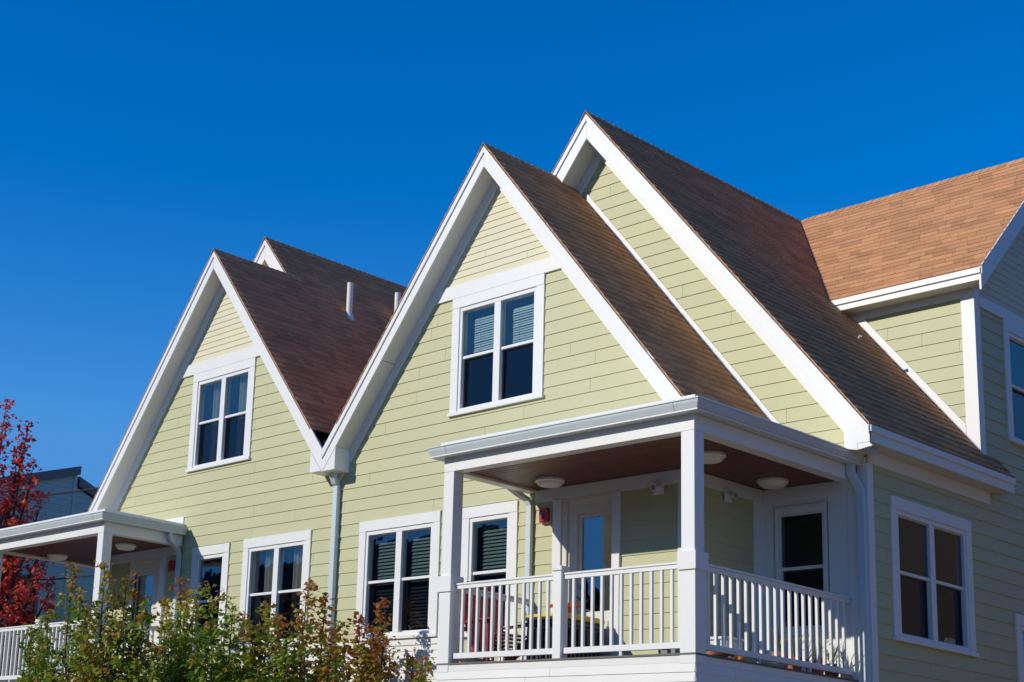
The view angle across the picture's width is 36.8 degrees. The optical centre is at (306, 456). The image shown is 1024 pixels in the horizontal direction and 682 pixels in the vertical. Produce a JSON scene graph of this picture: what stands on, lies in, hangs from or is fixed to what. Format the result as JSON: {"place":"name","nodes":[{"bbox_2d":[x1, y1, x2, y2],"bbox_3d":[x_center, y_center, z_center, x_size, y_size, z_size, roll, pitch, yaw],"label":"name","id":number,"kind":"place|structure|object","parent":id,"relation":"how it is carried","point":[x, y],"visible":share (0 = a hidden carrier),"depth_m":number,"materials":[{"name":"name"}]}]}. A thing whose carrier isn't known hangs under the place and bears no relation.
{"place":"outdoors","nodes":[
{"label":"outdoors","id":0,"kind":"place"},
{"bbox_2d":[0,0,1023,487],"label":"sky","id":1,"kind":"structure","parent":0,"point":[140,139],"materials":[{"name":"blue"}]},
{"bbox_2d":[658,649,679,653],"bbox_3d":[3.976,2.136,16.578,0.178,0.165,0.250,14,-17,-39],"label":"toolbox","id":2,"kind":"object","parent":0,"point":[665,651],"visible":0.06,"depth_m":16.51,"materials":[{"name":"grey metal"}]},
{"bbox_2d":[322,110,1023,681],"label":"row house","id":3,"kind":"structure","parent":0,"point":[608,322],"depth_m":20.04,"materials":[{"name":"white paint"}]},
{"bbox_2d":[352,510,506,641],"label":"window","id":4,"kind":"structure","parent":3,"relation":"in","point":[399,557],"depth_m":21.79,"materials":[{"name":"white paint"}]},
{"bbox_2d":[460,500,518,637],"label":"window","id":5,"kind":"structure","parent":3,"relation":"in","point":[471,516],"depth_m":20.60,"materials":[{"name":"white paint"}]},
{"bbox_2d":[459,581,526,662],"bbox_3d":[2.372,2.108,19.097,0.820,1.163,0.955,9,-14,-24],"label":"garden chair","id":6,"kind":"object","parent":3,"relation":"on","point":[488,628],"visible":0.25,"depth_m":19.16,"materials":[{"name":"red paint"}]},
{"bbox_2d":[447,273,545,417],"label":"window","id":7,"kind":"structure","parent":3,"relation":"in","point":[497,348],"depth_m":21.21,"materials":[{"name":"white paint"}]},
{"bbox_2d":[539,507,551,523],"bbox_3d":[3.102,0.770,19.807,0.102,0.215,0.170,14,-17,-39],"label":"fire alarm","id":8,"kind":"object","parent":3,"relation":"attached to","point":[545,515],"visible":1,"depth_m":19.77,"materials":[{"name":"red plastic"}]},
{"bbox_2d":[535,476,564,487],"bbox_3d":[3.096,0.341,19.302,0.380,0.096,0.380,14,-17,-39],"label":"ceiling light","id":9,"kind":"object","parent":3,"relation":"attached to","point":[549,482],"visible":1,"depth_m":19.18,"materials":[{"name":"white glass"}]},
{"bbox_2d":[525,613,604,659],"bbox_3d":[3.149,2.295,18.596,0.770,0.660,0.660,14,-17,-39],"label":"storage box","id":10,"kind":"object","parent":3,"relation":"on","point":[578,631],"visible":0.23,"depth_m":18.41,"materials":[{"name":"plastic"}]},
{"bbox_2d":[550,602,580,612],"bbox_3d":[3.161,1.855,18.628,0.450,0.212,0.412,14,-17,-39],"label":"flower pot","id":11,"kind":"object","parent":10,"relation":"on","point":[570,607],"visible":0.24,"depth_m":18.55,"materials":[{"name":"ceramic"}]},
{"bbox_2d":[561,492,611,655],"bbox_3d":[4.197,1.781,19.674,1.860,2.284,0.810,14,-17,-39],"label":"door","id":12,"kind":"structure","parent":3,"relation":"in","point":[586,520],"depth_m":19.47,"materials":[{"name":"beige paint"}]},
{"bbox_2d":[650,480,663,494],"bbox_3d":[4.253,0.375,18.481,0.138,0.170,0.150,14,-17,-39],"label":"security light","id":13,"kind":"object","parent":3,"relation":"attached to","point":[656,487],"visible":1,"depth_m":18.48,"materials":[{"name":"white paint"}]},
{"bbox_2d":[704,450,725,463],"bbox_3d":[4.651,0.023,17.528,0.380,0.096,0.380,14,-17,-39],"label":"ceiling light","id":14,"kind":"object","parent":3,"relation":"attached to","point":[712,457],"visible":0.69,"depth_m":17.39,"materials":[{"name":"white glass"}]},
{"bbox_2d":[724,488,737,502],"bbox_3d":[5.245,0.478,18.696,0.150,0.170,0.138,14,-17,-39],"label":"security light","id":15,"kind":"object","parent":3,"relation":"attached to","point":[728,494],"visible":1,"depth_m":18.70,"materials":[{"name":"white paint"}]},
{"bbox_2d":[757,477,788,488],"bbox_3d":[5.740,0.342,18.675,0.380,0.096,0.380,14,-17,-39],"label":"ceiling light","id":16,"kind":"object","parent":3,"relation":"attached to","point":[773,482],"visible":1,"depth_m":18.56,"materials":[{"name":"white glass"}]},
{"bbox_2d":[765,622,794,667],"bbox_3d":[5.471,2.182,17.380,0.435,0.588,0.503,-1,-13,16],"label":"potted plant","id":17,"kind":"object","parent":3,"relation":"on","point":[779,648],"visible":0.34,"depth_m":17.31,"materials":[{"name":"green plant"}]},
{"bbox_2d":[785,632,808,669],"bbox_3d":[5.680,2.272,17.602,0.388,0.534,0.305,0,-13,14],"label":"potted plant","id":18,"kind":"object","parent":3,"relation":"on","point":[791,666],"visible":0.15,"depth_m":17.57,"materials":[{"name":"green plant"}]},
{"bbox_2d":[799,634,834,673],"bbox_3d":[5.985,2.299,17.744,0.564,0.575,0.369,-2,-14,21],"label":"potted plant","id":19,"kind":"object","parent":3,"relation":"on","point":[814,661],"visible":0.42,"depth_m":17.68,"materials":[{"name":"green plant"}]},
{"bbox_2d":[821,642,842,676],"bbox_3d":[6.214,2.399,17.904,0.361,0.476,0.430,-5,-15,33],"label":"potted plant","id":20,"kind":"object","parent":3,"relation":"on","point":[831,673],"visible":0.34,"depth_m":17.87,"materials":[{"name":"green plant"}]},
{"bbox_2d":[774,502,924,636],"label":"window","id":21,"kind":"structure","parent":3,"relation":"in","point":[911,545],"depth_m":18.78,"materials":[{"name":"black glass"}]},
{"bbox_2d":[785,495,979,657],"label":"window","id":22,"kind":"structure","parent":3,"relation":"in","point":[937,611],"depth_m":19.10,"materials":[{"name":"white paint"}]},
{"bbox_2d":[959,319,1023,447],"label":"window","id":23,"kind":"structure","parent":3,"relation":"in","point":[1013,335],"depth_m":21.36,"materials":[{"name":"white paint"}]},
{"bbox_2d":[1014,613,1023,681],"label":"window","id":24,"kind":"structure","parent":3,"relation":"in","point":[1019,619],"depth_m":20.24,"materials":[{"name":"white paint"}]},
{"bbox_2d":[706,651,734,657],"bbox_3d":[4.458,2.137,16.357,0.320,0.113,0.120,5,-13,-10],"label":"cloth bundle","id":25,"kind":"object","parent":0,"point":[717,654],"visible":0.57,"depth_m":16.30,"materials":[{"name":"orange fabric"}]},
{"bbox_2d":[710,636,744,658],"bbox_3d":[4.634,2.156,16.782,0.360,0.285,0.280,14,-17,-39],"label":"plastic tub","id":26,"kind":"object","parent":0,"point":[720,641],"visible":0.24,"depth_m":16.69,"materials":[{"name":"white plastic"}]},
{"bbox_2d":[733,656,744,660],"bbox_3d":[4.753,2.205,16.611,0.224,0.127,0.124,7,-13,-17],"label":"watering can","id":27,"kind":"object","parent":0,"point":[738,657],"visible":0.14,"depth_m":16.55,"materials":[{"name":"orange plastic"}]},
{"bbox_2d":[761,660,787,666],"bbox_3d":[5.258,2.323,17.064,0.400,0.148,0.156,10,-15,-29],"label":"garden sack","id":28,"kind":"object","parent":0,"point":[772,663],"visible":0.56,"depth_m":16.96,"materials":[{"name":"plastic"}]},
{"label":"ground","id":29,"kind":"structure","parent":0,"visible":0},
{"bbox_2d":[0,399,59,675],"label":"maple tree","id":30,"kind":"object","parent":29,"relation":"on","point":[23,599],"visible":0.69,"depth_m":31.59,"materials":[{"name":"red plant"}]},
{"bbox_2d":[0,466,97,680],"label":"neighbour house","id":31,"kind":"structure","parent":29,"relation":"on","point":[59,481],"depth_m":36.55,"materials":[{"name":"grey stone"}]},
{"bbox_2d":[8,573,38,637],"bbox_3d":[-7.009,3.611,36.010,0.800,1.550,1.020,14,-17,-39],"label":"window","id":32,"kind":"structure","parent":31,"relation":"in","point":[22,575],"depth_m":36.06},
{"bbox_2d":[34,487,98,496],"bbox_3d":[-6.366,0.703,36.057,0.043,0.879,12.573,14,-17,-39],"label":"utility cable","id":33,"kind":"object","parent":31,"relation":"attached to","point":[70,491],"visible":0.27,"depth_m":34.84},
{"bbox_2d":[9,560,157,681],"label":"young tree","id":34,"kind":"object","parent":29,"relation":"on","point":[131,665],"visible":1,"depth_m":22.49,"materials":[{"name":"green plant"}]},
{"bbox_2d":[141,576,251,681],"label":"young tree","id":35,"kind":"object","parent":29,"relation":"on","point":[180,667],"visible":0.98,"depth_m":22.39,"materials":[{"name":"green plant"}]},
{"bbox_2d":[0,237,406,681],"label":"row house","id":36,"kind":"structure","parent":29,"relation":"on","point":[217,476],"depth_m":25.83,"materials":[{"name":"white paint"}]},
{"bbox_2d":[47,553,67,560],"bbox_3d":[-4.581,1.863,27.852,0.380,0.096,0.380,14,-17,-39],"label":"ceiling light","id":37,"kind":"object","parent":36,"relation":"attached to","point":[57,557],"visible":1,"depth_m":27.73,"materials":[{"name":"white glass"}]},
{"bbox_2d":[36,574,94,580],"bbox_3d":[-4.412,2.530,33.415,0.031,0.146,6.579,13,-16,-36],"label":"utility cable","id":38,"kind":"object","parent":36,"relation":"attached to","point":[68,578],"visible":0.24,"depth_m":34.72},
{"bbox_2d":[115,543,136,550],"bbox_3d":[-3.135,1.574,26.232,0.380,0.096,0.380,14,-17,-39],"label":"ceiling light","id":39,"kind":"object","parent":36,"relation":"attached to","point":[126,546],"visible":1,"depth_m":26.11,"materials":[{"name":"white glass"}]},
{"bbox_2d":[132,557,160,674],"bbox_3d":[-2.164,3.081,26.931,1.860,2.284,0.810,14,-17,-39],"label":"door","id":40,"kind":"structure","parent":36,"relation":"in","point":[147,570],"depth_m":26.74,"materials":[{"name":"beige paint"}]},
{"bbox_2d":[168,560,175,572],"bbox_3d":[-2.313,1.877,25.985,0.102,0.215,0.170,14,-17,-39],"label":"fire alarm","id":41,"kind":"object","parent":36,"relation":"attached to","point":[171,566],"visible":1,"depth_m":25.95,"materials":[{"name":"red plastic"}]},
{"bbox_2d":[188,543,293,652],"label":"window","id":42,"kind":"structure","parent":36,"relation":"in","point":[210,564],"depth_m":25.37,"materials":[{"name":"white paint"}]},
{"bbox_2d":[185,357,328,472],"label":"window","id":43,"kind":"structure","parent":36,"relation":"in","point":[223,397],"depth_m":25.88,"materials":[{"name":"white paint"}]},
{"bbox_2d":[237,530,311,647],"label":"window","id":44,"kind":"structure","parent":36,"relation":"in","point":[274,546],"depth_m":23.90,"materials":[{"name":"white paint"}]},
{"bbox_2d":[205,578,349,681],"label":"young tree","id":45,"kind":"object","parent":29,"relation":"on","point":[284,662],"visible":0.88,"depth_m":21.54,"materials":[{"name":"green plant"}]},
{"bbox_2d":[322,597,433,681],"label":"young tree","id":46,"kind":"object","parent":29,"relation":"on","point":[369,659],"visible":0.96,"depth_m":20.75,"materials":[{"name":"green plant"}]}
]}

